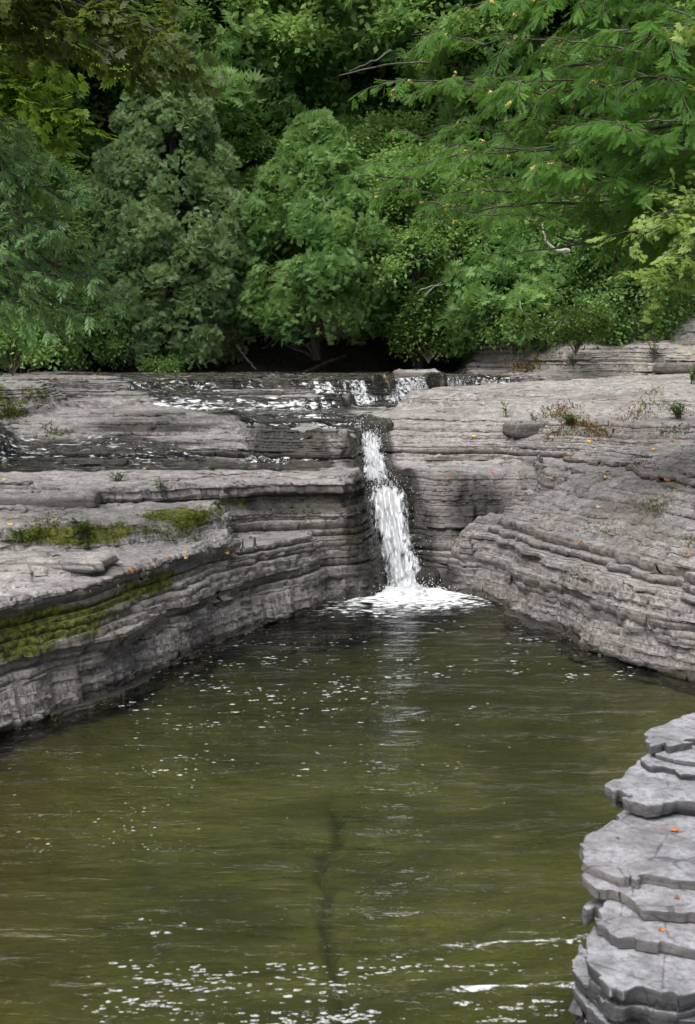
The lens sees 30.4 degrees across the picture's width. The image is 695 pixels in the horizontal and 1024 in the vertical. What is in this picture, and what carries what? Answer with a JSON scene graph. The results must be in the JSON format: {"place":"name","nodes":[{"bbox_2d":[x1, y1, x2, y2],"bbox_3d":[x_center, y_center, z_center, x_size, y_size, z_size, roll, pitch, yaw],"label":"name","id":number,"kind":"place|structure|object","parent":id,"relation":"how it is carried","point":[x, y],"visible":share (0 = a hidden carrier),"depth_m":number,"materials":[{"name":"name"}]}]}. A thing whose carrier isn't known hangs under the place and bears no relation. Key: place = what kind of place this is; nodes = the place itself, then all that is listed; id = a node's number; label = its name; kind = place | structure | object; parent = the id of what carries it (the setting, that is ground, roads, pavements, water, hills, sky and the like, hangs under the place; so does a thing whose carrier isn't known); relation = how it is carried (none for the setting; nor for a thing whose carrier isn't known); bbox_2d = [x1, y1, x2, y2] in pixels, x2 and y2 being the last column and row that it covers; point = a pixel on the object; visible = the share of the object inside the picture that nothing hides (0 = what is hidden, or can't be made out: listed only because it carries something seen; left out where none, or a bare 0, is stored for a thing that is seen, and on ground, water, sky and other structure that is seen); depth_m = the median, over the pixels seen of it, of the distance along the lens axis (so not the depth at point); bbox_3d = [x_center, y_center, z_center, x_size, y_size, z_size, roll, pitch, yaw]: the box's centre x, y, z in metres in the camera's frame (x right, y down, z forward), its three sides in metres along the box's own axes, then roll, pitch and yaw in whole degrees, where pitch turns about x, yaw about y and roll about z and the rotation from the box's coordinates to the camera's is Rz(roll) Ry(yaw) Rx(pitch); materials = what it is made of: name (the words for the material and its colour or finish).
{"place":"outdoors","nodes":[
{"label":"outdoors","id":0,"kind":"place"},
{"bbox_2d":[0,385,408,759],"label":"rock bank","id":1,"kind":"object","parent":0,"point":[272,566],"visible":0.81,"depth_m":10.73,"materials":[{"name":"grey stone"}]},
{"bbox_2d":[9,528,32,541],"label":"weed","id":2,"kind":"object","parent":1,"relation":"on","point":[17,537],"visible":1,"depth_m":9.38,"materials":[{"name":"green plant"}]},
{"bbox_2d":[0,489,103,507],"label":"rock slab","id":3,"kind":"object","parent":1,"relation":"on","point":[74,498],"visible":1,"depth_m":10.34,"materials":[{"name":"grey stone"}]},
{"bbox_2d":[0,550,118,572],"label":"rock slab","id":4,"kind":"object","parent":1,"relation":"on","point":[87,562],"visible":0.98,"depth_m":8.61,"materials":[{"name":"grey stone"}]},
{"bbox_2d":[0,10,133,163],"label":"broadleaf tree","id":5,"kind":"object","parent":1,"relation":"on","point":[32,95],"visible":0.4,"depth_m":11.75,"materials":[{"name":"green plant"}]},
{"bbox_2d":[66,519,97,537],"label":"weed","id":6,"kind":"object","parent":1,"relation":"on","point":[81,531],"visible":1,"depth_m":9.56,"materials":[{"name":"green plant"}]},
{"bbox_2d":[6,600,213,665],"bbox_3d":[-1.453,0.708,8.737,0.312,0.586,2.485,3,8,24],"label":"moss","id":7,"kind":"object","parent":1,"relation":"on","point":[108,629],"visible":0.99,"depth_m":8.33,"materials":[{"name":"green plant"}]},
{"bbox_2d":[15,506,207,547],"bbox_3d":[-1.868,0.114,10.069,1.621,0.320,0.878,-3,8,-26],"label":"moss","id":8,"kind":"object","parent":1,"relation":"on","point":[151,516],"visible":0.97,"depth_m":9.92,"materials":[{"name":"green plant"}]},
{"bbox_2d":[107,471,126,481],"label":"weed","id":9,"kind":"object","parent":1,"relation":"on","point":[119,475],"visible":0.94,"depth_m":11.71,"materials":[{"name":"green plant"}]},
{"bbox_2d":[151,476,167,497],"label":"weed","id":10,"kind":"object","parent":1,"relation":"on","point":[162,483],"visible":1,"depth_m":11.09,"materials":[{"name":"green plant"}]},
{"bbox_2d":[183,550,188,558],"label":"fallen leaf","id":11,"kind":"object","parent":1,"relation":"on","point":[186,553],"visible":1,"depth_m":9.56,"materials":[{"name":"beige plant"}]},
{"bbox_2d":[186,503,332,527],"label":"moss","id":12,"kind":"object","parent":1,"relation":"on","point":[200,508],"visible":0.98,"depth_m":10.85,"materials":[{"name":"green plant"}]},
{"bbox_2d":[356,484,365,495],"bbox_3d":[0.107,-0.221,12.390,0.155,0.136,0.152,0,7,0],"label":"loose stone","id":13,"kind":"object","parent":1,"relation":"on","point":[361,492],"visible":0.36,"depth_m":12.33,"materials":[{"name":"grey stone"}]},
{"bbox_2d":[0,325,490,372],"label":"earth bank","id":14,"kind":"structure","parent":0,"point":[372,355],"depth_m":26.86,"materials":[{"name":"black soil"}]},
{"bbox_2d":[25,300,133,371],"bbox_3d":[-5.472,-3.428,25.554,2.706,1.858,1.742,0,7,0],"label":"shrub","id":15,"kind":"object","parent":14,"relation":"on","point":[73,359],"visible":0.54,"depth_m":25.39,"materials":[{"name":"green plant"}]},
{"bbox_2d":[60,40,266,370],"bbox_3d":[-3.858,-6.247,26.362,4.467,6.792,4.407,0,7,0],"label":"tree","id":16,"kind":"object","parent":14,"relation":"on","point":[157,139],"visible":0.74,"depth_m":25.22,"materials":[{"name":"dark dull green leaf"},{"name":"bark"}]},
{"bbox_2d":[236,344,256,369],"bbox_3d":[-2.046,-3.103,25.641,0.538,0.519,0.100,5,9,38],"label":"fallen log","id":17,"kind":"object","parent":14,"relation":"on","point":[242,353],"visible":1,"depth_m":25.61,"materials":[{"name":"brown wood"}]},
{"bbox_2d":[201,107,425,360],"bbox_3d":[-0.193,-5.545,25.607,4.503,5.038,4.760,-5,9,-38],"label":"tree","id":18,"kind":"object","parent":14,"relation":"on","point":[291,298],"visible":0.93,"depth_m":24.61,"materials":[{"name":"green plant"}]},
{"bbox_2d":[321,248,407,313],"bbox_3d":[0.322,-4.644,26.258,1.894,1.967,1.836,-3,8,-24],"label":"shrub","id":19,"kind":"object","parent":14,"relation":"on","point":[355,278],"visible":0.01,"depth_m":26.06,"materials":[{"name":"green plant"}]},
{"bbox_2d":[383,305,466,363],"bbox_3d":[1.588,-3.422,24.675,1.826,1.151,1.045,0,7,0],"label":"shrub","id":20,"kind":"object","parent":14,"relation":"on","point":[438,342],"visible":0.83,"depth_m":24.56,"materials":[{"name":"green plant"}]},
{"bbox_2d":[0,369,509,470],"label":"shelf water","id":21,"kind":"structure","parent":0,"point":[392,398],"depth_m":16.78,"materials":[{"name":"white liquid"}]},
{"bbox_2d":[0,584,694,1023],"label":"pool of water","id":22,"kind":"structure","parent":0,"point":[438,1006],"depth_m":7.08,"materials":[{"name":"green liquid"}]},
{"bbox_2d":[0,81,139,356],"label":"broadleaf tree","id":23,"kind":"object","parent":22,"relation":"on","point":[15,244],"visible":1,"depth_m":9.01,"materials":[{"name":"green plant"}]},
{"bbox_2d":[0,0,228,105],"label":"broadleaf tree","id":24,"kind":"object","parent":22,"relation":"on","point":[63,17],"visible":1,"depth_m":7.90,"materials":[{"name":"green plant"}]},
{"bbox_2d":[9,620,631,1023],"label":"foam","id":25,"kind":"object","parent":22,"relation":"on","point":[343,1020],"visible":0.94,"depth_m":4.53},
{"bbox_2d":[416,566,439,587],"bbox_3d":[0.767,0.631,12.270,0.235,0.217,0.233,0,7,0],"label":"boulder","id":26,"kind":"object","parent":22,"relation":"in","point":[422,572],"visible":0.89,"depth_m":12.18,"materials":[{"name":"grey stone"}]},
{"bbox_2d":[0,314,694,436],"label":"rock shelf","id":27,"kind":"object","parent":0,"point":[94,393],"visible":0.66,"depth_m":18.56,"materials":[{"name":"grey stone"}]},
{"bbox_2d":[0,291,69,375],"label":"shrub","id":28,"kind":"object","parent":27,"relation":"on","point":[8,346],"visible":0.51,"depth_m":16.31,"materials":[{"name":"green plant"}]},
{"bbox_2d":[0,387,77,438],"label":"moss","id":29,"kind":"object","parent":27,"relation":"on","point":[9,416],"visible":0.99,"depth_m":13.96,"materials":[{"name":"green plant"}]},
{"bbox_2d":[0,145,111,372],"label":"broadleaf tree","id":30,"kind":"object","parent":27,"relation":"on","point":[74,227],"visible":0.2,"depth_m":24.91,"materials":[{"name":"green plant"}]},
{"bbox_2d":[136,349,189,372],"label":"shrub","id":31,"kind":"object","parent":27,"relation":"on","point":[163,364],"visible":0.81,"depth_m":25.21,"materials":[{"name":"green plant"}]},
{"bbox_2d":[302,354,346,371],"bbox_3d":[-0.464,-2.974,25.935,1.084,0.445,0.176,-4,8,-28],"label":"fallen log","id":32,"kind":"object","parent":27,"relation":"on","point":[316,367],"visible":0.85,"depth_m":25.85,"materials":[{"name":"brown wood"}]},
{"bbox_2d":[325,133,506,369],"bbox_3d":[1.396,-5.090,25.272,4.238,4.580,3.796,0,7,0],"label":"broadleaf tree","id":33,"kind":"object","parent":27,"relation":"on","point":[446,246],"visible":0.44,"depth_m":24.34,"materials":[{"name":"green plant"}]},
{"bbox_2d":[419,282,444,294],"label":"dead branch","id":34,"kind":"object","parent":33,"relation":"attached to","point":[432,287],"visible":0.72,"depth_m":24.16,"materials":[{"name":"grey wood"}]},
{"bbox_2d":[392,368,440,376],"bbox_3d":[1.203,-2.372,21.959,0.877,0.184,0.521,0,7,0],"label":"rock slab","id":35,"kind":"object","parent":27,"relation":"on","point":[410,372],"visible":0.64,"depth_m":21.75,"materials":[{"name":"grey stone"}]},
{"bbox_2d":[466,369,510,374],"bbox_3d":[2.733,-2.617,24.020,0.996,0.130,0.579,0,7,0],"label":"rock slab","id":36,"kind":"object","parent":27,"relation":"on","point":[488,371],"visible":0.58,"depth_m":23.78,"materials":[{"name":"grey stone"}]},
{"bbox_2d":[461,272,562,358],"bbox_3d":[3.079,-3.670,23.865,1.937,1.700,1.557,1,7,9],"label":"shrub","id":37,"kind":"object","parent":27,"relation":"on","point":[504,318],"visible":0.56,"depth_m":23.55,"materials":[{"name":"green plant"}]},
{"bbox_2d":[424,175,611,361],"bbox_3d":[3.398,-4.654,25.095,3.922,3.897,4.476,0,7,0],"label":"broadleaf tree","id":38,"kind":"object","parent":27,"relation":"on","point":[502,270],"visible":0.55,"depth_m":23.89,"materials":[{"name":"green plant"}]},
{"bbox_2d":[542,224,569,252],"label":"dead branch","id":39,"kind":"object","parent":38,"relation":"attached to","point":[560,250],"visible":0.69,"depth_m":20.69,"materials":[{"name":"grey wood"}]},
{"bbox_2d":[494,356,545,372],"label":"dry moss","id":40,"kind":"object","parent":27,"relation":"on","point":[517,364],"visible":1,"depth_m":23.76,"materials":[{"name":"brown plant"}]},
{"bbox_2d":[511,291,621,354],"bbox_3d":[3.917,-3.312,22.329,1.729,1.137,1.554,-6,9,-40],"label":"shrub","id":41,"kind":"object","parent":27,"relation":"on","point":[577,322],"visible":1,"depth_m":22.22,"materials":[{"name":"green plant"}]},
{"bbox_2d":[568,348,577,367],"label":"weed","id":42,"kind":"object","parent":27,"relation":"on","point":[572,355],"visible":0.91,"depth_m":23.21,"materials":[{"name":"green plant"}]},
{"bbox_2d":[528,188,694,345],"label":"broadleaf tree","id":43,"kind":"object","parent":27,"relation":"on","point":[577,266],"visible":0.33,"depth_m":23.57,"materials":[{"name":"green plant"}]},
{"bbox_2d":[584,17,694,325],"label":"broadleaf tree","id":44,"kind":"object","parent":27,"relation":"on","point":[687,228],"visible":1,"depth_m":8.25,"materials":[{"name":"green plant"}]},
{"bbox_2d":[636,324,669,362],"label":"weed","id":45,"kind":"object","parent":27,"relation":"on","point":[653,350],"visible":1,"depth_m":22.44,"materials":[{"name":"green plant"}]},
{"bbox_2d":[652,360,694,372],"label":"rock slab","id":46,"kind":"object","parent":27,"relation":"on","point":[668,367],"visible":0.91,"depth_m":22.16,"materials":[{"name":"grey stone"}]},
{"bbox_2d":[1,256,694,336],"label":"hillside","id":47,"kind":"structure","parent":0,"point":[384,335],"depth_m":31.28,"materials":[{"name":"green plant"}]},
{"bbox_2d":[7,70,109,167],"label":"maple tree","id":48,"kind":"object","parent":47,"relation":"on","point":[104,129],"depth_m":31.64,"materials":[{"name":"green plant"}]},
{"bbox_2d":[3,0,152,197],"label":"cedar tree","id":49,"kind":"object","parent":47,"relation":"on","point":[87,141],"visible":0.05,"depth_m":29.01,"materials":[{"name":"green plant"}]},
{"bbox_2d":[0,1,213,265],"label":"maple tree","id":50,"kind":"object","parent":47,"relation":"on","point":[76,104],"visible":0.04,"depth_m":28.28,"materials":[{"name":"green plant"}]},
{"bbox_2d":[0,0,265,286],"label":"maple tree","id":51,"kind":"object","parent":47,"relation":"on","point":[88,172],"visible":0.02,"depth_m":28.38,"materials":[{"name":"green plant"}]},
{"bbox_2d":[92,0,301,183],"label":"maple tree","id":52,"kind":"object","parent":47,"relation":"on","point":[199,19],"visible":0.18,"depth_m":27.85,"materials":[{"name":"green plant"}]},
{"bbox_2d":[193,105,286,268],"bbox_3d":[-2.086,-6.607,28.861,3.607,5.121,3.383,0,7,0],"label":"broadleaf tree","id":53,"kind":"object","parent":47,"relation":"on","point":[266,147],"visible":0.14,"depth_m":27.88,"materials":[{"name":"green plant"}]},
{"bbox_2d":[112,0,425,264],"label":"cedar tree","id":54,"kind":"object","parent":47,"relation":"on","point":[272,84],"visible":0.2,"depth_m":27.81,"materials":[{"name":"green plant"}]},
{"bbox_2d":[198,3,398,167],"bbox_3d":[-1.798,-10.775,33.686,7.252,9.283,7.767,3,8,25],"label":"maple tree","id":55,"kind":"object","parent":47,"relation":"on","point":[354,79],"depth_m":30.92,"materials":[{"name":"green plant"}]},
{"bbox_2d":[196,0,570,171],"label":"cedar tree","id":56,"kind":"object","parent":47,"relation":"on","point":[346,16],"visible":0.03,"depth_m":30.04,"materials":[{"name":"green plant"}]},
{"bbox_2d":[334,5,446,129],"bbox_3d":[0.865,-9.321,31.920,5.064,7.004,4.285,-2,7,-16],"label":"broadleaf tree","id":57,"kind":"object","parent":47,"relation":"on","point":[371,75],"visible":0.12,"depth_m":30.48,"materials":[{"name":"green plant"}]},
{"bbox_2d":[333,99,474,279],"bbox_3d":[0.956,-6.583,29.296,4.259,5.532,4.155,0,7,0],"label":"broadleaf tree","id":58,"kind":"object","parent":47,"relation":"on","point":[361,134],"visible":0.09,"depth_m":28.10,"materials":[{"name":"green plant"}]},
{"bbox_2d":[223,0,641,285],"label":"maple tree","id":59,"kind":"object","parent":47,"relation":"on","point":[286,28],"visible":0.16,"depth_m":27.52,"materials":[{"name":"green plant"}]},
{"bbox_2d":[321,0,694,305],"bbox_3d":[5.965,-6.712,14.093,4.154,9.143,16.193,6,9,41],"label":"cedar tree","id":60,"kind":"object","parent":47,"relation":"on","point":[661,146],"visible":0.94,"depth_m":9.56,"materials":[{"name":"green plant"}]},
{"bbox_2d":[350,0,669,213],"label":"cedar tree","id":61,"kind":"object","parent":47,"relation":"on","point":[442,109],"visible":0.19,"depth_m":28.49,"materials":[{"name":"green plant"}]},
{"bbox_2d":[414,0,694,211],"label":"maple tree","id":62,"kind":"object","parent":47,"relation":"on","point":[558,12],"visible":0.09,"depth_m":27.62,"materials":[{"name":"green plant"}]},
{"bbox_2d":[553,0,694,204],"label":"cedar tree","id":63,"kind":"object","parent":47,"relation":"on","point":[671,117],"visible":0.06,"depth_m":27.99,"materials":[{"name":"green plant"}]},
{"bbox_2d":[663,0,694,50],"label":"maple tree","id":64,"kind":"object","parent":47,"relation":"on","point":[677,4],"visible":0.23,"depth_m":26.32,"materials":[{"name":"green plant"}]},
{"bbox_2d":[343,416,475,601],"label":"waterfall","id":65,"kind":"structure","parent":0,"point":[391,523],"depth_m":12.62,"materials":[{"name":"white liquid"}]},
{"bbox_2d":[423,0,563,122],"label":"maple tree","id":66,"kind":"object","parent":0,"point":[542,16],"depth_m":34.12,"materials":[{"name":"green plant"}]},
{"bbox_2d":[367,372,694,694],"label":"rock bank","id":67,"kind":"object","parent":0,"point":[623,598],"visible":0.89,"depth_m":11.72,"materials":[{"name":"grey stone"}]},
{"bbox_2d":[360,415,393,437],"bbox_3d":[0.339,-0.964,14.470,0.391,0.253,0.302,0,7,0],"label":"boulder","id":68,"kind":"object","parent":67,"relation":"on","point":[386,423],"visible":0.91,"depth_m":14.36,"materials":[{"name":"grey stone"}]},
{"bbox_2d":[499,400,509,416],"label":"weed","id":69,"kind":"object","parent":67,"relation":"on","point":[504,409],"visible":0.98,"depth_m":14.53,"materials":[{"name":"green plant"}]},
{"bbox_2d":[502,420,546,436],"bbox_3d":[1.913,-0.905,13.801,0.450,0.184,0.313,-1,7,-11],"label":"rock slab","id":70,"kind":"object","parent":67,"relation":"on","point":[517,428],"visible":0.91,"depth_m":13.68,"materials":[{"name":"grey stone"}]},
{"bbox_2d":[529,412,538,420],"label":"weed","id":71,"kind":"object","parent":70,"relation":"on","point":[531,417],"visible":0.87,"depth_m":13.87,"materials":[{"name":"green plant"}]},
{"bbox_2d":[552,409,579,424],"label":"weed","id":72,"kind":"object","parent":67,"relation":"on","point":[568,418],"visible":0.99,"depth_m":13.48,"materials":[{"name":"green plant"}]},
{"bbox_2d":[531,399,625,443],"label":"dry moss","id":73,"kind":"object","parent":67,"relation":"on","point":[555,414],"visible":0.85,"depth_m":13.45,"materials":[{"name":"brown plant"}]},
{"bbox_2d":[590,480,694,544],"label":"moss","id":74,"kind":"object","parent":67,"relation":"on","point":[656,501],"visible":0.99,"depth_m":10.24,"materials":[{"name":"plant"}]},
{"bbox_2d":[609,405,691,472],"bbox_3d":[2.927,-0.772,12.970,0.926,0.538,3.887,3,7,20],"label":"dry moss","id":75,"kind":"object","parent":67,"relation":"on","point":[638,415],"visible":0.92,"depth_m":13.79,"materials":[{"name":"brown plant"}]},
{"bbox_2d":[629,384,688,435],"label":"moss","id":76,"kind":"object","parent":67,"relation":"on","point":[661,431],"visible":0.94,"depth_m":14.46,"materials":[{"name":"plant"}]},
{"bbox_2d":[662,398,690,418],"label":"weed","id":77,"kind":"object","parent":67,"relation":"on","point":[674,409],"visible":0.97,"depth_m":13.53,"materials":[{"name":"green plant"}]},
{"bbox_2d":[682,364,694,383],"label":"weed","id":78,"kind":"object","parent":67,"relation":"on","point":[691,378],"visible":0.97,"depth_m":16.96,"materials":[{"name":"green plant"}]},
{"bbox_2d":[568,713,694,1023],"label":"rock outcrop","id":79,"kind":"object","parent":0,"point":[632,963],"visible":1,"depth_m":4.26,"materials":[{"name":"grey stone"}]},
{"bbox_2d":[670,827,679,831],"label":"fallen leaf","id":80,"kind":"object","parent":79,"relation":"on","point":[674,829],"visible":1,"depth_m":4.70,"materials":[{"name":"orange plant"}]}
]}

